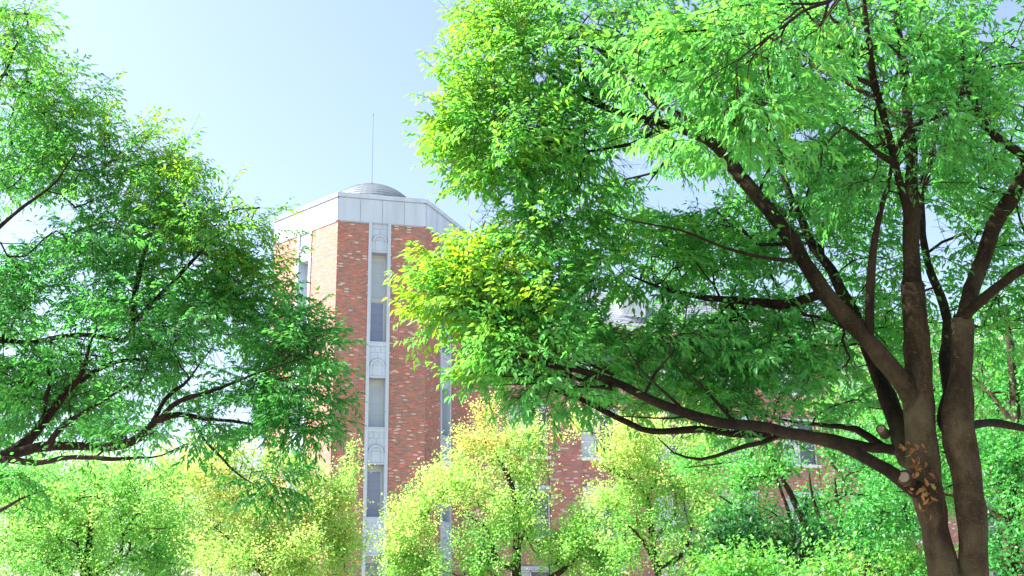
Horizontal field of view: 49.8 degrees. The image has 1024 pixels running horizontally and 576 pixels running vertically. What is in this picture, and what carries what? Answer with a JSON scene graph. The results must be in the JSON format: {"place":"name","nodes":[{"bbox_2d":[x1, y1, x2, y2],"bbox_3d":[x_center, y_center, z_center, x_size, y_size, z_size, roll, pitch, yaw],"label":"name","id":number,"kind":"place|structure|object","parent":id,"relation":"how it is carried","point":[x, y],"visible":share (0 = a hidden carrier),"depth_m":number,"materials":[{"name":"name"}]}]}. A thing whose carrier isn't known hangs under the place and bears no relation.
{"place":"outdoors","nodes":[
{"label":"outdoors","id":0,"kind":"place"},
{"bbox_2d":[258,112,464,575],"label":"brick tower","id":1,"kind":"structure","parent":0,"point":[365,232],"depth_m":52.72,"materials":[{"name":"brick"}]},
{"bbox_2d":[302,265,307,352],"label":"window","id":2,"kind":"structure","parent":1,"relation":"in","point":[307,265],"depth_m":54.90,"materials":[{"name":"grey glass"}]},
{"bbox_2d":[365,557,380,575],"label":"window","id":3,"kind":"structure","parent":1,"relation":"in","point":[371,563],"depth_m":49.64,"materials":[{"name":"grey glass"}]},
{"bbox_2d":[366,466,383,521],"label":"window","id":4,"kind":"structure","parent":1,"relation":"in","point":[374,479],"depth_m":50.63,"materials":[{"name":"grey glass"}]},
{"bbox_2d":[368,380,384,431],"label":"window","id":5,"kind":"structure","parent":1,"relation":"in","point":[376,387],"depth_m":51.84,"materials":[{"name":"grey glass"}]},
{"bbox_2d":[370,255,385,346],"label":"window","id":6,"kind":"structure","parent":1,"relation":"in","point":[378,263],"depth_m":53.36,"materials":[{"name":"grey glass"}]},
{"bbox_2d":[442,353,449,360],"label":"window","id":7,"kind":"structure","parent":1,"relation":"in","point":[445,356],"depth_m":54.77,"materials":[{"name":"white glass"}]},
{"bbox_2d":[442,435,449,441],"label":"window","id":8,"kind":"structure","parent":1,"relation":"in","point":[443,436],"depth_m":53.53,"materials":[{"name":"white glass"}]},
{"bbox_2d":[442,521,449,526],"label":"window","id":9,"kind":"structure","parent":1,"relation":"in","point":[446,524],"depth_m":52.35,"materials":[{"name":"white glass"}]},
{"bbox_2d":[0,0,1023,575],"label":"sky","id":10,"kind":"structure","parent":0,"point":[290,91],"materials":[{"name":"blue"}]},
{"bbox_2d":[464,292,1023,575],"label":"brick building","id":11,"kind":"structure","parent":0,"point":[573,470],"depth_m":57.74,"materials":[{"name":"red brick"}]},
{"bbox_2d":[507,405,550,459],"bbox_3d":[0.812,7.470,56.989,2.360,2.750,0.400,5,-18,-18],"label":"window","id":12,"kind":"structure","parent":11,"relation":"in","point":[543,413],"depth_m":57.23,"materials":[{"name":"grey glass"}]},
{"bbox_2d":[508,485,550,539],"bbox_3d":[0.888,11.367,55.765,2.360,2.720,0.400,5,-18,-18],"label":"window","id":13,"kind":"structure","parent":11,"relation":"in","point":[542,489],"depth_m":56.15,"materials":[{"name":"grey glass"}]},
{"bbox_2d":[510,566,551,575],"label":"window","id":14,"kind":"structure","parent":11,"relation":"in","point":[526,573],"depth_m":54.94,"materials":[{"name":"white glass"}]},
{"bbox_2d":[578,346,612,382],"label":"window","id":15,"kind":"structure","parent":11,"relation":"in","point":[607,346],"depth_m":59.57,"materials":[{"name":"grey glass"}]},
{"bbox_2d":[581,409,619,460],"bbox_3d":[4.648,7.790,58.246,2.360,2.750,0.400,5,-18,-18],"label":"window","id":16,"kind":"structure","parent":11,"relation":"in","point":[588,441],"depth_m":58.13,"materials":[{"name":"grey glass"}]},
{"bbox_2d":[583,487,626,540],"bbox_3d":[4.725,11.687,57.023,2.360,2.720,0.400,5,-18,-18],"label":"window","id":17,"kind":"structure","parent":11,"relation":"in","point":[586,488],"depth_m":57.12,"materials":[{"name":"grey glass"}]},
{"bbox_2d":[649,369,678,383],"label":"window","id":18,"kind":"structure","parent":11,"relation":"in","point":[667,369],"depth_m":60.70,"materials":[{"name":"grey glass"}]},
{"bbox_2d":[651,412,687,462],"bbox_3d":[8.485,8.109,59.505,2.360,2.750,0.400,5,-18,-18],"label":"window","id":19,"kind":"structure","parent":11,"relation":"in","point":[674,449],"depth_m":59.66,"materials":[{"name":"grey glass"}]},
{"bbox_2d":[655,489,693,540],"bbox_3d":[8.561,12.006,58.281,2.360,2.720,0.400,5,-18,-18],"label":"window","id":20,"kind":"structure","parent":11,"relation":"in","point":[690,506],"depth_m":58.42,"materials":[{"name":"grey glass"}]},
{"bbox_2d":[661,566,694,575],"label":"window","id":21,"kind":"structure","parent":11,"relation":"in","point":[662,572],"depth_m":57.31,"materials":[{"name":"white glass"}]},
{"bbox_2d":[721,416,752,465],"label":"window","id":22,"kind":"structure","parent":11,"relation":"in","point":[745,418],"depth_m":60.81,"materials":[{"name":"grey glass"}]},
{"bbox_2d":[722,490,760,540],"bbox_3d":[12.397,12.326,59.539,2.360,2.720,0.400,5,-18,-18],"label":"window","id":23,"kind":"structure","parent":11,"relation":"in","point":[725,494],"depth_m":60.02,"materials":[{"name":"grey glass"}]},
{"bbox_2d":[777,365,811,396],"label":"window","id":24,"kind":"structure","parent":11,"relation":"in","point":[794,393],"depth_m":63.16,"materials":[{"name":"grey glass"}]},
{"bbox_2d":[781,418,821,468],"bbox_3d":[16.157,8.749,62.021,2.360,2.750,0.400,5,-18,-18],"label":"window","id":25,"kind":"structure","parent":11,"relation":"in","point":[812,460],"depth_m":62.08,"materials":[{"name":"grey glass"}]},
{"bbox_2d":[787,492,822,540],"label":"window","id":26,"kind":"structure","parent":11,"relation":"in","point":[790,505],"depth_m":61.00,"materials":[{"name":"grey glass"}]},
{"bbox_2d":[836,353,871,398],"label":"window","id":27,"kind":"structure","parent":11,"relation":"in","point":[861,361],"depth_m":64.57,"materials":[{"name":"grey glass"}]},
{"bbox_2d":[842,422,873,468],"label":"window","id":28,"kind":"structure","parent":11,"relation":"in","point":[843,422],"depth_m":63.42,"materials":[{"name":"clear glass"}]},
{"bbox_2d":[986,497,1002,541],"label":"window","id":29,"kind":"structure","parent":11,"relation":"in","point":[992,523],"depth_m":64.82,"materials":[{"name":"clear glass"}]},
{"label":"ground","id":30,"kind":"structure","parent":0,"visible":0},
{"bbox_2d":[0,443,206,575],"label":"maple tree","id":31,"kind":"object","parent":30,"relation":"on","point":[154,559],"visible":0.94,"depth_m":21.24,"materials":[{"name":"green plant"}]},
{"bbox_2d":[0,432,300,575],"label":"maple tree","id":32,"kind":"object","parent":30,"relation":"on","point":[201,524],"visible":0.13,"depth_m":35.09,"materials":[{"name":"green plant"}]},
{"bbox_2d":[0,0,368,544],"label":"zelkova tree","id":33,"kind":"object","parent":30,"relation":"on","point":[22,392],"visible":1,"depth_m":12.84,"materials":[{"name":"green plant"}]},
{"bbox_2d":[148,425,383,575],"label":"maple tree","id":34,"kind":"object","parent":30,"relation":"on","point":[301,551],"visible":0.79,"depth_m":29.07,"materials":[{"name":"green plant"}]},
{"bbox_2d":[364,391,638,575],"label":"maple tree","id":35,"kind":"object","parent":30,"relation":"on","point":[558,546],"visible":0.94,"depth_m":28.18,"materials":[{"name":"green plant"}]},
{"bbox_2d":[547,393,773,575],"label":"maple tree","id":36,"kind":"object","parent":30,"relation":"on","point":[627,451],"visible":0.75,"depth_m":26.22,"materials":[{"name":"green plant"}]},
{"bbox_2d":[382,0,1023,575],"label":"zelkova tree","id":37,"kind":"object","parent":30,"relation":"on","point":[706,62],"visible":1,"depth_m":8.52,"materials":[{"name":"green plant"}]},
{"bbox_2d":[679,492,796,573],"bbox_3d":[3.587,5.156,17.157,1.914,3.910,2.009,-1,-17,0],"label":"shrub","id":38,"kind":"object","parent":30,"relation":"on","point":[725,529],"visible":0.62,"depth_m":17.35,"materials":[{"name":"green plant"}]},
{"bbox_2d":[668,524,817,575],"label":"shrub","id":39,"kind":"object","parent":30,"relation":"on","point":[734,565],"visible":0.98,"depth_m":15.68,"materials":[{"name":"green plant"}]},
{"bbox_2d":[710,497,860,574],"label":"shrub","id":40,"kind":"object","parent":30,"relation":"on","point":[797,547],"visible":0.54,"depth_m":17.44,"materials":[{"name":"green plant"}]},
{"bbox_2d":[663,410,920,574],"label":"broadleaf tree","id":41,"kind":"object","parent":30,"relation":"on","point":[763,472],"visible":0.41,"depth_m":19.24,"materials":[{"name":"green plant"}]},
{"bbox_2d":[779,505,957,575],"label":"shrub","id":42,"kind":"object","parent":30,"relation":"on","point":[910,566],"visible":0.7,"depth_m":14.74,"materials":[{"name":"green plant"}]},
{"bbox_2d":[818,498,921,575],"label":"shrub","id":43,"kind":"object","parent":30,"relation":"on","point":[866,555],"visible":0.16,"depth_m":17.56,"materials":[{"name":"green plant"}]},
{"bbox_2d":[800,291,1023,575],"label":"broadleaf tree","id":44,"kind":"object","parent":30,"relation":"on","point":[835,400],"visible":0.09,"depth_m":33.80,"materials":[{"name":"green plant"}]},
{"bbox_2d":[807,283,1023,575],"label":"broadleaf tree","id":45,"kind":"object","parent":30,"relation":"on","point":[1006,553],"visible":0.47,"depth_m":14.97,"materials":[{"name":"green plant"}]}
]}

